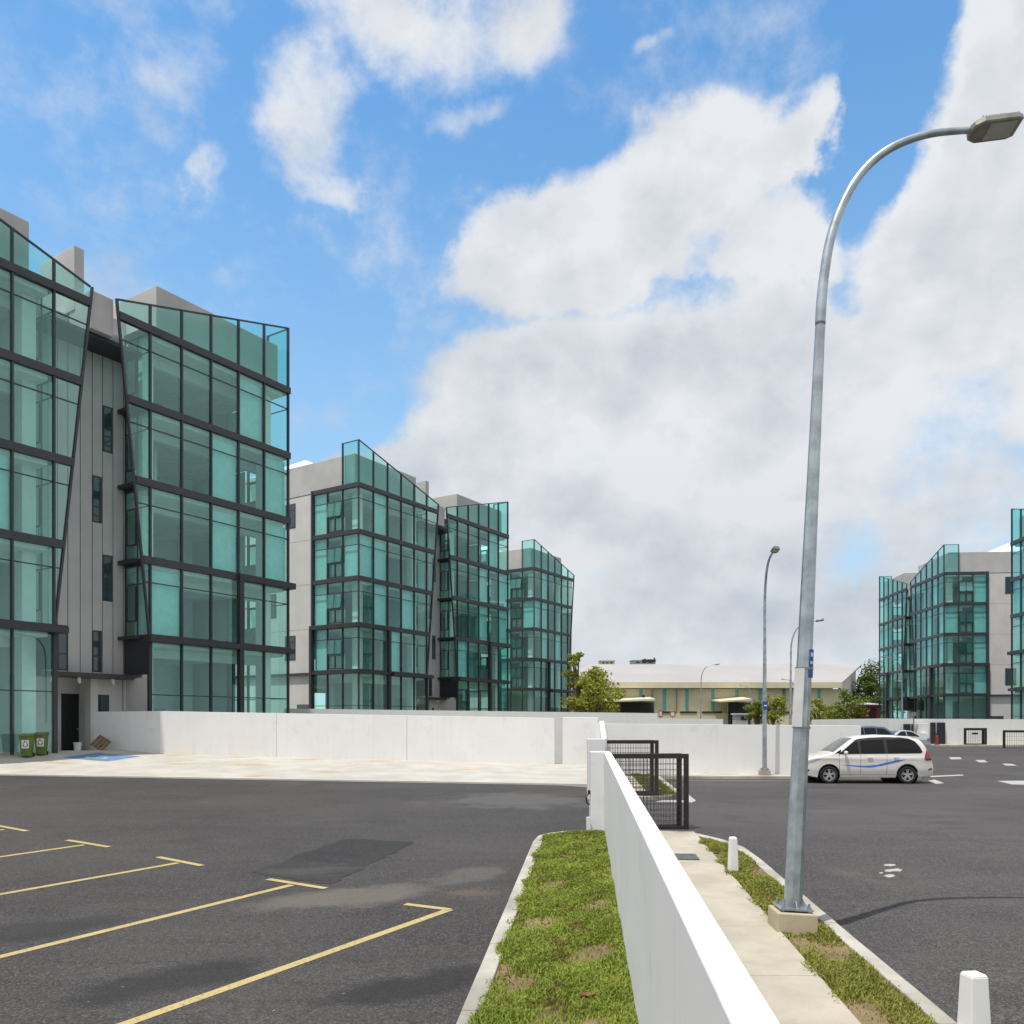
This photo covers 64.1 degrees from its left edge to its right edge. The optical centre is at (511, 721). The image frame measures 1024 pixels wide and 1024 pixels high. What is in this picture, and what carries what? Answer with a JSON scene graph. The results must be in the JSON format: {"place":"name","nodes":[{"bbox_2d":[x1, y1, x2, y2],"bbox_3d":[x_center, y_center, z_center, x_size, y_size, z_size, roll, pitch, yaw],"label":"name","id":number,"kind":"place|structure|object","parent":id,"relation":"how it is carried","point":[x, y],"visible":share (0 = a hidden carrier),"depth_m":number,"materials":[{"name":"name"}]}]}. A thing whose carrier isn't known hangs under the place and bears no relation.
{"place":"outdoors","nodes":[
{"label":"outdoors","id":0,"kind":"place"},
{"bbox_2d":[0,750,586,786],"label":"apron","id":1,"kind":"object","parent":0,"point":[148,765],"visible":0.84,"depth_m":32.62,"materials":[{"name":"concrete"}]},
{"bbox_2d":[18,734,35,756],"bbox_3d":[-20.613,0.999,34.781,0.506,1.002,0.680,0,0,-16],"label":"wheelie bin","id":2,"kind":"object","parent":1,"relation":"on","point":[26,741],"visible":1,"depth_m":34.53,"materials":[{"name":"green plastic"}]},
{"bbox_2d":[34,732,48,754],"bbox_3d":[-20.430,0.944,35.530,0.506,1.002,0.680,0,0,-20],"label":"wheelie bin","id":3,"kind":"object","parent":1,"relation":"on","point":[41,742],"visible":1,"depth_m":35.28,"materials":[{"name":"green plastic"}]},
{"bbox_2d":[90,735,110,749],"bbox_3d":[-19.596,1.004,38.991,0.953,0.804,0.499,0,0,25],"label":"wooden pallet","id":4,"kind":"object","parent":1,"relation":"on","point":[102,743],"visible":0.98,"depth_m":38.94,"materials":[{"name":"brown wood"}]},
{"bbox_2d":[67,753,137,760],"bbox_3d":[-18.150,1.538,36.300,2.109,0.268,2.213,0,0,10],"label":"accessible parking marking","id":5,"kind":"object","parent":1,"relation":"on","point":[109,757],"visible":1,"depth_m":36.22,"materials":[{"name":"blue paint"}]},
{"bbox_2d":[94,711,597,764],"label":"boundary wall","id":6,"kind":"structure","parent":1,"relation":"on","point":[450,738],"depth_m":37.75,"materials":[{"name":"white paint"}]},
{"bbox_2d":[0,775,588,1023],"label":"car park","id":7,"kind":"structure","parent":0,"point":[463,856],"depth_m":11.31,"materials":[{"name":"grey asphalt"}]},
{"bbox_2d":[0,845,82,856],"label":"parking line","id":8,"kind":"object","parent":7,"relation":"on","point":[41,850],"visible":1,"depth_m":14.88,"materials":[{"name":"yellow paint"}]},
{"bbox_2d":[65,840,110,846],"bbox_3d":[-8.117,2.319,15.641,1.450,0.018,0.115,0,0,33],"label":"parking line","id":9,"kind":"object","parent":7,"relation":"on","point":[88,843],"visible":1,"depth_m":15.62,"materials":[{"name":"yellow paint"}]},
{"bbox_2d":[0,862,177,894],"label":"parking line","id":10,"kind":"object","parent":7,"relation":"on","point":[86,878],"visible":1,"depth_m":12.40,"materials":[{"name":"yellow paint"}]},
{"bbox_2d":[0,884,293,957],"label":"parking line","id":11,"kind":"object","parent":7,"relation":"on","point":[118,927],"visible":1,"depth_m":9.90,"materials":[{"name":"yellow paint"}]},
{"bbox_2d":[156,856,202,865],"bbox_3d":[-5.633,2.355,13.853,1.311,0.017,0.115,0,0,36],"label":"parking line","id":12,"kind":"object","parent":7,"relation":"on","point":[181,861],"visible":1,"depth_m":13.81,"materials":[{"name":"yellow paint"}]},
{"bbox_2d":[118,909,451,1023],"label":"parking line","id":13,"kind":"object","parent":7,"relation":"on","point":[230,986],"visible":1,"depth_m":8.08,"materials":[{"name":"yellow paint"}]},
{"bbox_2d":[266,878,328,888],"bbox_3d":[-3.193,2.390,12.106,1.203,0.015,0.115,0,0,32],"label":"parking line","id":14,"kind":"object","parent":7,"relation":"on","point":[296,883],"visible":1,"depth_m":12.11,"materials":[{"name":"yellow paint"}]},
{"bbox_2d":[250,838,413,883],"bbox_3d":[-3.027,2.352,14.190,1.659,0.083,3.975,0,0,12],"label":"asphalt patch","id":15,"kind":"object","parent":7,"relation":"on","point":[333,862],"visible":1,"depth_m":13.92,"materials":[{"name":"grey asphalt"}]},
{"bbox_2d":[404,903,451,909],"bbox_3d":[-1.111,2.418,10.713,0.685,0.008,0.115,0,0,25],"label":"parking line","id":16,"kind":"object","parent":7,"relation":"on","point":[426,906],"visible":1,"depth_m":10.72,"materials":[{"name":"yellow paint"}]},
{"bbox_2d":[456,831,563,1023],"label":"kerb","id":17,"kind":"structure","parent":7,"relation":"on","point":[488,968],"depth_m":8.29,"materials":[{"name":"concrete"}]},
{"bbox_2d":[0,0,1023,718],"label":"sky","id":18,"kind":"structure","parent":0,"point":[557,261],"materials":[{"name":"blue"}]},
{"bbox_2d":[463,829,638,1023],"bbox_3d":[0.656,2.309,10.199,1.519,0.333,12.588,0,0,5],"label":"grass","id":19,"kind":"structure","parent":0,"point":[562,981],"depth_m":8.56,"materials":[{"name":"green plant"}]},
{"bbox_2d":[627,776,642,790],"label":"footpath","id":20,"kind":"structure","parent":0,"point":[628,777],"depth_m":29.00,"materials":[{"name":"concrete"}]},
{"bbox_2d":[661,831,860,1023],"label":"footpath","id":21,"kind":"structure","parent":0,"point":[791,989],"depth_m":8.49,"materials":[{"name":"concrete"}]},
{"bbox_2d":[674,853,699,859],"bbox_3d":[2.864,2.238,13.619,0.440,0.012,0.540,0,0,5],"label":"drain grating","id":22,"kind":"object","parent":21,"relation":"on","point":[686,856],"visible":0.79,"depth_m":13.58,"materials":[{"name":"metal"}]},
{"bbox_2d":[639,773,920,778],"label":"pavement","id":23,"kind":"structure","parent":0,"point":[729,776],"depth_m":33.08,"materials":[{"name":"concrete"}]},
{"bbox_2d":[596,723,860,773],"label":"boundary wall","id":24,"kind":"structure","parent":23,"relation":"on","point":[720,749],"depth_m":34.57,"materials":[{"name":"white paint"}]},
{"bbox_2d":[758,546,779,774],"bbox_3d":[10.290,-2.234,32.661,0.410,9.137,2.246,0,0,5],"label":"street lamp","id":25,"kind":"object","parent":23,"relation":"on","point":[764,770],"visible":0.98,"depth_m":33.50,"materials":[{"name":"metal"}]},
{"bbox_2d":[698,836,938,1023],"bbox_3d":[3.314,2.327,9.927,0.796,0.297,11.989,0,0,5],"label":"grass","id":26,"kind":"structure","parent":0,"point":[855,977],"depth_m":7.91,"materials":[{"name":"green plant"}]},
{"bbox_2d":[727,837,738,870],"bbox_3d":[3.368,2.036,12.466,0.135,0.570,0.135,0,0,-5],"label":"bollard","id":27,"kind":"object","parent":26,"relation":"on","point":[732,855],"visible":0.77,"depth_m":12.41,"materials":[{"name":"white paint"}]},
{"bbox_2d":[767,111,1023,934],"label":"street lamp","id":28,"kind":"object","parent":26,"relation":"on","point":[791,912],"visible":0.98,"depth_m":9.23,"materials":[{"name":"metal"}]},
{"bbox_2d":[624,746,1023,1023],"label":"road","id":29,"kind":"structure","parent":0,"point":[937,915],"depth_m":14.51,"materials":[{"name":"grey asphalt"}]},
{"bbox_2d":[284,709,656,762],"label":"boundary wall","id":30,"kind":"structure","parent":29,"relation":"on","point":[628,718],"depth_m":55.33,"materials":[{"name":"white paint"}]},
{"bbox_2d":[559,666,626,712],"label":"tree","id":31,"kind":"object","parent":29,"relation":"on","point":[593,697],"visible":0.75,"depth_m":98.46,"materials":[{"name":"green plant"}]},
{"bbox_2d":[587,721,606,798],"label":"boundary wall","id":32,"kind":"structure","parent":29,"relation":"on","point":[600,744],"depth_m":23.40,"materials":[{"name":"white paint"}]},
{"bbox_2d":[607,740,658,795],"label":"gate","id":33,"kind":"structure","parent":32,"relation":"attached to","point":[640,742],"depth_m":23.90,"materials":[{"name":"black metal"}]},
{"bbox_2d":[638,776,675,799],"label":"kerb","id":34,"kind":"structure","parent":29,"relation":"on","point":[659,797],"depth_m":24.03,"materials":[{"name":"concrete"}]},
{"bbox_2d":[585,751,779,1023],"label":"boundary wall","id":35,"kind":"structure","parent":29,"relation":"on","point":[685,965],"depth_m":4.76,"materials":[{"name":"white paint"}]},
{"bbox_2d":[612,753,688,828],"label":"gate","id":36,"kind":"structure","parent":35,"relation":"attached to","point":[678,757],"depth_m":17.55,"materials":[{"name":"black metal"}]},
{"bbox_2d":[657,718,722,723],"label":"boundary wall","id":37,"kind":"structure","parent":29,"relation":"on","point":[684,721],"depth_m":66.00,"materials":[{"name":"white paint"}]},
{"bbox_2d":[700,663,718,718],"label":"street lamp","id":38,"kind":"object","parent":29,"relation":"on","point":[700,688],"visible":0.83,"depth_m":93.94,"materials":[{"name":"metal"}]},
{"bbox_2d":[731,713,748,724],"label":"guard hut","id":39,"kind":"object","parent":29,"relation":"on","point":[738,719],"visible":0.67,"depth_m":125.00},
{"bbox_2d":[743,699,772,724],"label":"tree","id":40,"kind":"object","parent":29,"relation":"on","point":[755,712],"visible":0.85,"depth_m":111.75,"materials":[{"name":"green plant"}]},
{"bbox_2d":[757,693,787,724],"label":"tree","id":41,"kind":"object","parent":29,"relation":"on","point":[775,703],"visible":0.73,"depth_m":115.36,"materials":[{"name":"green plant"}]},
{"bbox_2d":[789,618,823,724],"bbox_3d":[19.637,-2.228,54.799,2.304,9.372,0.420,1,0,12],"label":"street lamp","id":42,"kind":"object","parent":29,"relation":"on","point":[790,702],"visible":0.56,"depth_m":54.94,"materials":[{"name":"metal"}]},
{"bbox_2d":[660,831,956,1023],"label":"kerb","id":43,"kind":"structure","parent":29,"relation":"on","point":[888,973],"depth_m":8.19,"materials":[{"name":"concrete"}]},
{"bbox_2d":[957,971,990,1023],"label":"bollard","id":44,"kind":"object","parent":43,"relation":"on","point":[973,1003],"visible":1,"depth_m":6.33,"materials":[{"name":"white paint"}]},
{"bbox_2d":[810,698,830,723],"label":"tree","id":45,"kind":"object","parent":29,"relation":"on","point":[817,712],"visible":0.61,"depth_m":115.70,"materials":[{"name":"green plant"}]},
{"bbox_2d":[825,687,869,718],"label":"tree","id":46,"kind":"object","parent":29,"relation":"on","point":[838,710],"visible":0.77,"depth_m":111.38,"materials":[{"name":"green plant"}]},
{"bbox_2d":[808,734,932,783],"bbox_3d":[13.309,1.418,31.351,4.879,1.890,2.078,0,0,2],"label":"parked car","id":47,"kind":"object","parent":29,"relation":"on","point":[901,759],"visible":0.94,"depth_m":30.52,"materials":[{"name":"white paint"}]},
{"bbox_2d":[861,726,894,734],"bbox_3d":[25.668,1.314,58.000,4.968,2.107,2.333,0,0,-6],"label":"parked car","id":48,"kind":"object","parent":29,"relation":"on","point":[866,730],"visible":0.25,"depth_m":57.12,"materials":[{"name":"blue paint"}]},
{"bbox_2d":[880,864,901,876],"bbox_3d":[6.063,2.374,13.085,0.307,0.022,1.202,0,0,29],"label":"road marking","id":49,"kind":"object","parent":29,"relation":"on","point":[891,870],"visible":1,"depth_m":13.08,"materials":[{"name":"white paint"}]},
{"bbox_2d":[880,656,902,718],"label":"street lamp","id":50,"kind":"object","parent":29,"relation":"on","point":[901,687],"visible":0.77,"depth_m":82.99,"materials":[{"name":"metal"}]},
{"bbox_2d":[891,730,930,748],"bbox_3d":[29.181,1.477,62.000,4.500,1.785,2.020,0,0,-8],"label":"parked car","id":51,"kind":"object","parent":29,"relation":"on","point":[925,741],"visible":0.23,"depth_m":61.39,"materials":[{"name":"silver metal"}]},
{"bbox_2d":[812,712,1023,743],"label":"boundary wall","id":52,"kind":"structure","parent":29,"relation":"on","point":[948,731],"depth_m":79.78,"materials":[{"name":"white paint"}]},
{"bbox_2d":[903,724,910,730],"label":"door","id":53,"kind":"structure","parent":52,"relation":"in","point":[905,726],"depth_m":79.75,"materials":[{"name":"black metal"}]},
{"bbox_2d":[930,722,935,743],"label":"door","id":54,"kind":"structure","parent":52,"relation":"in","point":[932,724],"depth_m":79.75,"materials":[{"name":"black metal"}]},
{"bbox_2d":[937,722,944,743],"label":"door","id":55,"kind":"structure","parent":52,"relation":"in","point":[940,725],"depth_m":79.75,"materials":[{"name":"black metal"}]},
{"bbox_2d":[964,728,986,744],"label":"gate","id":56,"kind":"structure","parent":29,"relation":"on","point":[984,736],"depth_m":77.97,"materials":[{"name":"metal"}]},
{"bbox_2d":[1000,781,1023,784],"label":"road marking","id":57,"kind":"object","parent":29,"relation":"on","point":[1016,782],"visible":1,"depth_m":31.04,"materials":[{"name":"white paint"}]},
{"bbox_2d":[1003,730,1023,747],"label":"gate","id":58,"kind":"structure","parent":29,"relation":"on","point":[1005,736],"depth_m":71.97,"materials":[{"name":"metal"}]},
{"bbox_2d":[931,744,1023,746],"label":"pavement","id":59,"kind":"structure","parent":0,"point":[1001,745],"depth_m":76.80,"materials":[{"name":"concrete"}]},
{"label":"ground","id":60,"kind":"structure","parent":0,"visible":0},
{"bbox_2d":[0,208,295,756],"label":"glass office block","id":61,"kind":"structure","parent":60,"relation":"on","point":[131,444],"depth_m":40.87,"materials":[{"name":"glass"}]},
{"bbox_2d":[57,625,66,669],"bbox_3d":[-21.350,-3.525,38.812,0.054,2.110,0.460,0,0,32],"label":"recess window","id":62,"kind":"structure","parent":61,"relation":"in","point":[62,638],"depth_m":38.81,"materials":[{"name":"glass"}]},
{"bbox_2d":[61,694,79,749],"bbox_3d":[-21.873,0.000,40.612,0.124,2.800,0.950,0,0,32],"label":"entrance door","id":63,"kind":"structure","parent":61,"relation":"in","point":[70,728],"depth_m":40.53,"materials":[{"name":"metal"}]},
{"bbox_2d":[73,742,81,750],"bbox_3d":[-20.716,1.185,39.000,0.380,0.430,0.380,0,0,0],"label":"bucket","id":64,"kind":"object","parent":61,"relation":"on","point":[77,746],"visible":0.84,"depth_m":38.87,"materials":[{"name":"white plastic"}]},
{"bbox_2d":[92,475,100,522],"bbox_3d":[-20.436,-10.950,40.246,0.054,2.260,0.460,0,0,32],"label":"recess window","id":65,"kind":"structure","parent":61,"relation":"in","point":[96,481],"depth_m":40.22,"materials":[{"name":"glass"}]},
{"bbox_2d":[92,630,100,671],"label":"recess window","id":66,"kind":"structure","parent":61,"relation":"in","point":[96,635],"depth_m":40.22,"materials":[{"name":"glass"}]},
{"bbox_2d":[98,695,108,711],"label":"porch window","id":67,"kind":"structure","parent":61,"relation":"in","point":[103,700],"depth_m":40.55,"materials":[{"name":"glass"}]},
{"bbox_2d":[103,405,111,453],"bbox_3d":[-20.141,-14.550,40.710,0.054,2.260,0.460,0,0,32],"label":"recess window","id":68,"kind":"structure","parent":61,"relation":"in","point":[107,412],"depth_m":40.69,"materials":[{"name":"glass"}]},
{"bbox_2d":[103,555,111,601],"bbox_3d":[-20.141,-7.150,40.710,0.054,2.260,0.460,0,0,32],"label":"recess window","id":69,"kind":"structure","parent":61,"relation":"in","point":[107,560],"depth_m":40.69,"materials":[{"name":"glass"}]},
{"bbox_2d":[125,586,136,621],"bbox_3d":[-19.157,-5.920,41.159,0.880,1.760,0.090,0,0,33],"label":"awning window","id":70,"kind":"structure","parent":61,"relation":"in","point":[126,589],"depth_m":41.35,"materials":[{"name":"paint"}]},
{"bbox_2d":[125,511,136,546],"bbox_3d":[-19.157,-9.720,41.159,0.880,1.760,0.090,0,0,33],"label":"awning window","id":71,"kind":"structure","parent":61,"relation":"in","point":[126,514],"depth_m":41.35,"materials":[{"name":"paint"}]},
{"bbox_2d":[125,434,136,471],"bbox_3d":[-19.157,-13.520,41.159,0.880,1.760,0.090,0,0,33],"label":"awning window","id":72,"kind":"structure","parent":61,"relation":"in","point":[126,438],"depth_m":41.35,"materials":[{"name":"glass"}]},
{"bbox_2d":[125,359,136,394],"bbox_3d":[-19.157,-17.320,41.159,0.880,1.760,0.090,0,0,33],"label":"awning window","id":73,"kind":"structure","parent":61,"relation":"in","point":[126,364],"depth_m":40.94,"materials":[{"name":"glass"}]},
{"bbox_2d":[235,439,511,712],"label":"glass office block","id":74,"kind":"structure","parent":60,"relation":"on","point":[393,606],"depth_m":72.72,"materials":[{"name":"glass"}]},
{"bbox_2d":[271,594,275,617],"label":"window","id":75,"kind":"structure","parent":74,"relation":"in","point":[273,596],"depth_m":71.94,"materials":[{"name":"glass"}]},
{"bbox_2d":[285,636,295,660],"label":"window","id":76,"kind":"structure","parent":74,"relation":"in","point":[292,638],"depth_m":70.67,"materials":[{"name":"glass"}]},
{"bbox_2d":[285,503,295,529],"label":"window","id":77,"kind":"structure","parent":74,"relation":"in","point":[292,506],"depth_m":70.67,"materials":[{"name":"glass"}]},
{"bbox_2d":[297,704,308,708],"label":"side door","id":78,"kind":"structure","parent":74,"relation":"in","point":[303,706],"depth_m":69.95,"materials":[{"name":"grey metal"}]},
{"bbox_2d":[328,639,341,668],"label":"awning window","id":79,"kind":"structure","parent":74,"relation":"in","point":[334,654],"depth_m":67.93,"materials":[{"name":"paint"}]},
{"bbox_2d":[328,593,341,623],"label":"awning window","id":80,"kind":"structure","parent":74,"relation":"in","point":[334,608],"depth_m":67.93,"materials":[{"name":"glass"}]},
{"bbox_2d":[328,547,341,578],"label":"awning window","id":81,"kind":"structure","parent":74,"relation":"in","point":[335,576],"depth_m":67.93,"materials":[{"name":"glass"}]},
{"bbox_2d":[328,501,341,532],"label":"awning window","id":82,"kind":"structure","parent":74,"relation":"in","point":[334,503],"depth_m":67.96,"materials":[{"name":"glass"}]},
{"bbox_2d":[429,679,431,695],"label":"recess window","id":83,"kind":"structure","parent":74,"relation":"in","point":[430,680],"depth_m":77.94,"materials":[{"name":"paint"}]},
{"bbox_2d":[432,635,434,658],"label":"recess window","id":84,"kind":"structure","parent":74,"relation":"in","point":[433,637],"depth_m":78.34,"materials":[{"name":"glass"}]},
{"bbox_2d":[470,539,574,711],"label":"glass office block","id":85,"kind":"structure","parent":60,"relation":"on","point":[541,594],"depth_m":106.67,"materials":[{"name":"glass"}]},
{"bbox_2d":[511,668,521,687],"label":"awning window","id":86,"kind":"structure","parent":85,"relation":"in","point":[512,668],"depth_m":104.32,"materials":[{"name":"paint"}]},
{"bbox_2d":[511,638,521,657],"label":"awning window","id":87,"kind":"structure","parent":85,"relation":"in","point":[516,638],"depth_m":104.32,"materials":[{"name":"glass"}]},
{"bbox_2d":[511,608,521,627],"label":"awning window","id":88,"kind":"structure","parent":85,"relation":"in","point":[516,618],"depth_m":104.32,"materials":[{"name":"glass"}]},
{"bbox_2d":[511,578,521,598],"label":"awning window","id":89,"kind":"structure","parent":85,"relation":"in","point":[516,588],"depth_m":104.32,"materials":[{"name":"paint"}]},
{"bbox_2d":[561,652,584,710],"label":"tree","id":90,"kind":"object","parent":60,"relation":"on","point":[572,676],"visible":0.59,"depth_m":103.97,"materials":[{"name":"green plant"}]},
{"bbox_2d":[598,660,615,663],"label":"building","id":91,"kind":"structure","parent":60,"relation":"on","point":[606,661],"depth_m":260.00,"materials":[{"name":"concrete"}]},
{"bbox_2d":[629,657,655,663],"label":"building","id":92,"kind":"structure","parent":60,"relation":"on","point":[647,661],"depth_m":260.00,"materials":[{"name":"concrete"}]},
{"bbox_2d":[572,664,860,724],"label":"warehouse","id":93,"kind":"structure","parent":60,"relation":"on","point":[656,688],"depth_m":150.00,"materials":[{"name":"beige paint"}]},
{"bbox_2d":[610,703,653,712],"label":"loading door","id":94,"kind":"structure","parent":93,"relation":"in","point":[624,707],"depth_m":148.70,"materials":[{"name":"black metal"}]},
{"bbox_2d":[728,703,749,724],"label":"loading door","id":95,"kind":"structure","parent":93,"relation":"in","point":[732,707],"depth_m":148.70,"materials":[{"name":"black metal"}]},
{"bbox_2d":[846,703,882,718],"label":"shed","id":96,"kind":"structure","parent":60,"relation":"on","point":[873,713],"depth_m":135.00,"materials":[{"name":"red paint"}]},
{"bbox_2d":[863,708,875,718],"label":"door","id":97,"kind":"structure","parent":96,"relation":"in","point":[872,710],"depth_m":134.96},
{"bbox_2d":[852,672,895,718],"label":"tree","id":98,"kind":"object","parent":60,"relation":"on","point":[869,682],"visible":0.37,"depth_m":163.84,"materials":[{"name":"green plant"}]},
{"bbox_2d":[856,658,905,717],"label":"tree","id":99,"kind":"object","parent":60,"relation":"on","point":[869,668],"visible":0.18,"depth_m":171.96,"materials":[{"name":"green plant"}]},
{"bbox_2d":[877,543,1019,718],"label":"glass office block","id":100,"kind":"structure","parent":60,"relation":"on","point":[952,622],"depth_m":103.29,"materials":[{"name":"glass"}]},
{"bbox_2d":[959,673,972,692],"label":"awning window","id":101,"kind":"structure","parent":100,"relation":"in","point":[959,673],"depth_m":102.31,"materials":[{"name":"glass"}]},
{"bbox_2d":[959,643,972,662],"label":"awning window","id":102,"kind":"structure","parent":100,"relation":"in","point":[965,652],"depth_m":102.32,"materials":[{"name":"glass"}]},
{"bbox_2d":[959,612,972,631],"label":"awning window","id":103,"kind":"structure","parent":100,"relation":"in","point":[965,622],"depth_m":102.32,"materials":[{"name":"paint"}]},
{"bbox_2d":[959,582,972,601],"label":"awning window","id":104,"kind":"structure","parent":100,"relation":"in","point":[966,592],"depth_m":102.30,"materials":[{"name":"glass"}]},
{"bbox_2d":[1005,668,1015,684],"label":"window","id":105,"kind":"structure","parent":100,"relation":"in","point":[1007,670],"depth_m":101.87,"materials":[{"name":"glass"}]},
{"bbox_2d":[1005,577,1015,593],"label":"window","id":106,"kind":"structure","parent":100,"relation":"in","point":[1007,579],"depth_m":101.87,"materials":[{"name":"glass"}]},
{"bbox_2d":[1007,508,1023,718],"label":"glass office block","id":107,"kind":"structure","parent":60,"relation":"on","point":[1018,590],"depth_m":84.48,"materials":[{"name":"glass"}]},
{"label":"verge soil","id":108,"kind":"structure","parent":0,"visible":0},
{"bbox_2d":[631,773,675,796],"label":"grass","id":109,"kind":"structure","parent":108,"relation":"on","point":[661,789],"depth_m":27.40,"materials":[{"name":"green plant"}]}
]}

